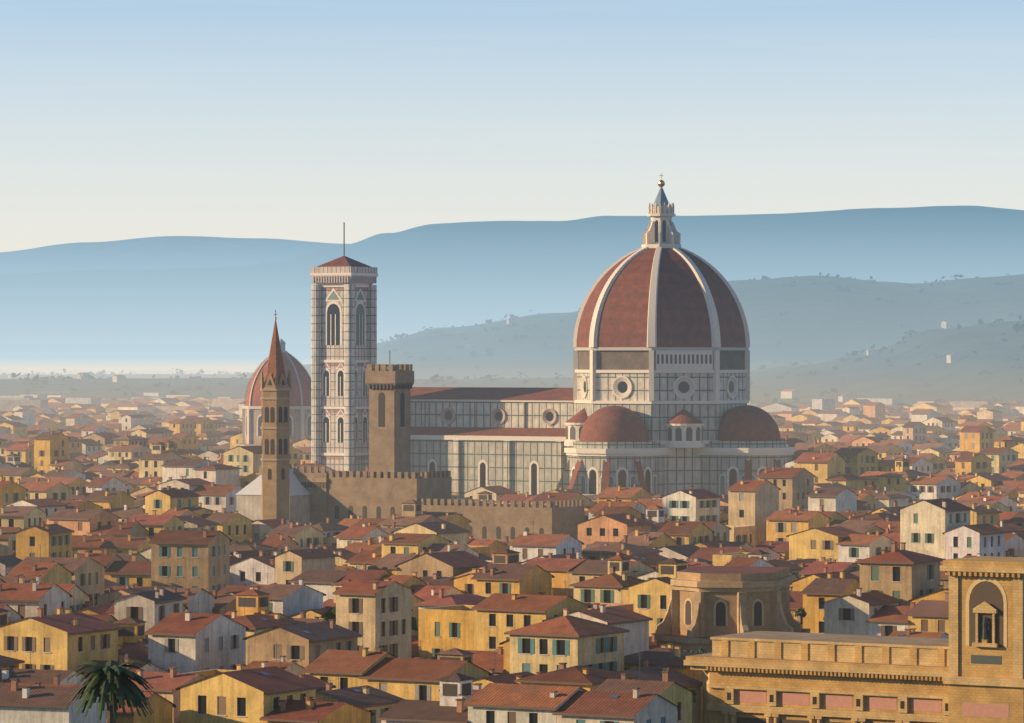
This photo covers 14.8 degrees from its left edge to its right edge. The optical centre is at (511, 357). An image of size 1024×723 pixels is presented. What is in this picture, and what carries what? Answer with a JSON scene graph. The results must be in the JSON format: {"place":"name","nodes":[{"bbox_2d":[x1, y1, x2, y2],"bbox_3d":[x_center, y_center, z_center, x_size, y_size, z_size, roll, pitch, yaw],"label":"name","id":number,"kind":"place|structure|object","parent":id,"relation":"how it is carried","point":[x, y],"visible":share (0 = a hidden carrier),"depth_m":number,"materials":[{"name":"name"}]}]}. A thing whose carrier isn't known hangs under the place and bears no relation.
{"place":"outdoors","nodes":[
{"label":"outdoors","id":0,"kind":"place"},
{"bbox_2d":[0,236,342,273],"bbox_3d":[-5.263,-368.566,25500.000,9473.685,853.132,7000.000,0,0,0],"label":"hill","id":1,"kind":"structure","parent":0,"point":[161,252],"depth_m":24594.77,"materials":[{"name":"paint"}]},
{"bbox_2d":[238,339,310,445],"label":"chapel dome","id":2,"kind":"structure","parent":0,"point":[300,410],"depth_m":1640.09,"materials":[{"name":"tile"}]},
{"bbox_2d":[0,206,1023,370],"bbox_3d":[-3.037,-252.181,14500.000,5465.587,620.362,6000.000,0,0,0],"label":"mountain range","id":3,"kind":"structure","parent":0,"point":[458,274],"depth_m":13057.43,"materials":[{"name":"paint"}]},
{"bbox_2d":[0,274,1023,378],"bbox_3d":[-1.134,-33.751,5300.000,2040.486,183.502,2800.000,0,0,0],"label":"hill","id":4,"kind":"structure","parent":0,"point":[839,324],"depth_m":4685.89,"materials":[{"name":"paint"}]},
{"bbox_2d":[0,401,1023,464],"bbox_3d":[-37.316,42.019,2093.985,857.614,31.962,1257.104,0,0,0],"label":"city buildings","id":5,"kind":"structure","parent":0,"point":[91,432],"depth_m":1961.87,"materials":[{"name":"paint"}]},
{"bbox_2d":[0,321,1023,405],"bbox_3d":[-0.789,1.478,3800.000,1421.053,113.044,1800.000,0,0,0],"label":"hill","id":6,"kind":"structure","parent":0,"point":[905,376],"depth_m":3500.53,"materials":[{"name":"paint"}]},
{"bbox_2d":[8,318,963,401],"bbox_3d":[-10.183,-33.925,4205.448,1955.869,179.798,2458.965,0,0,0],"label":"distant buildings","id":7,"kind":"structure","parent":6,"relation":"on","point":[951,358],"depth_m":3473.26,"materials":[{"name":"paint"}]},
{"bbox_2d":[0,0,1023,251],"label":"sky","id":8,"kind":"structure","parent":0,"point":[299,120],"materials":[{"name":"blue"}]},
{"label":"terrain","id":9,"kind":"structure","parent":0,"visible":0},
{"bbox_2d":[235,468,310,524],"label":"white-roofed hall","id":10,"kind":"structure","parent":9,"relation":"on","point":[249,501],"depth_m":1004.79,"materials":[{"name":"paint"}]},
{"bbox_2d":[260,310,294,521],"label":"badia tower","id":11,"kind":"structure","parent":9,"relation":"on","point":[275,387],"depth_m":937.35,"materials":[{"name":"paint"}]},
{"bbox_2d":[310,222,377,470],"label":"campanile","id":12,"kind":"structure","parent":9,"relation":"on","point":[343,321],"depth_m":1323.35,"materials":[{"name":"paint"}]},
{"bbox_2d":[256,350,583,541],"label":"fortified palace","id":13,"kind":"structure","parent":9,"relation":"on","point":[387,486],"depth_m":996.06,"materials":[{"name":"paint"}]},
{"bbox_2d":[0,430,1023,722],"bbox_3d":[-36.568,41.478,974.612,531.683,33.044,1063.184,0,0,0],"label":"city buildings","id":14,"kind":"structure","parent":9,"relation":"on","point":[186,582],"depth_m":674.15,"materials":[{"name":"paint"}]},
{"bbox_2d":[0,368,1023,413],"bbox_3d":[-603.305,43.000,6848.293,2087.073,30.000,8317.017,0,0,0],"label":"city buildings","id":15,"kind":"structure","parent":9,"relation":"on","point":[170,403],"depth_m":2880.09,"materials":[{"name":"paint"}]},
{"bbox_2d":[0,272,1023,653],"bbox_3d":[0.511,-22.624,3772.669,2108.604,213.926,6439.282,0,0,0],"label":"tree foliage","id":16,"kind":"object","parent":9,"relation":"on","point":[330,614],"visible":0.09,"depth_m":3873.30,"materials":[{"name":"plant"}]},
{"bbox_2d":[573,187,749,493],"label":"dome","id":17,"kind":"structure","parent":9,"relation":"on","point":[661,337],"depth_m":1279.00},
{"bbox_2d":[410,387,575,497],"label":"cathedral nave","id":18,"kind":"structure","parent":17,"relation":"attached to","point":[510,438],"depth_m":1314.83,"materials":[{"name":"white stone"}]},
{"bbox_2d":[658,173,664,186],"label":"ball and cross","id":19,"kind":"object","parent":17,"relation":"on","point":[661,182],"visible":1,"depth_m":1299.32,"materials":[{"name":"gold metal"}]},
{"bbox_2d":[556,408,795,495],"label":"duomo tribunes","id":20,"kind":"object","parent":17,"relation":"attached to","point":[595,467],"visible":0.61,"depth_m":1269.27,"materials":[{"name":"white stone"}]},
{"bbox_2d":[580,405,780,441],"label":"half domes","id":21,"kind":"structure","parent":20,"relation":"on","point":[613,423],"depth_m":1270.89,"materials":[{"name":"red tile"}]},
{"bbox_2d":[654,566,809,653],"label":"church apse","id":22,"kind":"structure","parent":9,"relation":"on","point":[706,603],"depth_m":603.58,"materials":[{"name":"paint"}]},
{"bbox_2d":[684,556,1023,722],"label":"library building","id":23,"kind":"structure","parent":9,"relation":"on","point":[970,669],"depth_m":509.06,"materials":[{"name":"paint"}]},
{"bbox_3d":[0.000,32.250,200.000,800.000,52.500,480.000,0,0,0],"label":"hillside terrain","id":24,"kind":"structure","parent":0,"visible":0},
{"bbox_2d":[66,660,155,722],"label":"palm tree","id":25,"kind":"object","parent":24,"relation":"on","point":[112,685],"visible":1,"depth_m":338.19,"materials":[{"name":"plant"}]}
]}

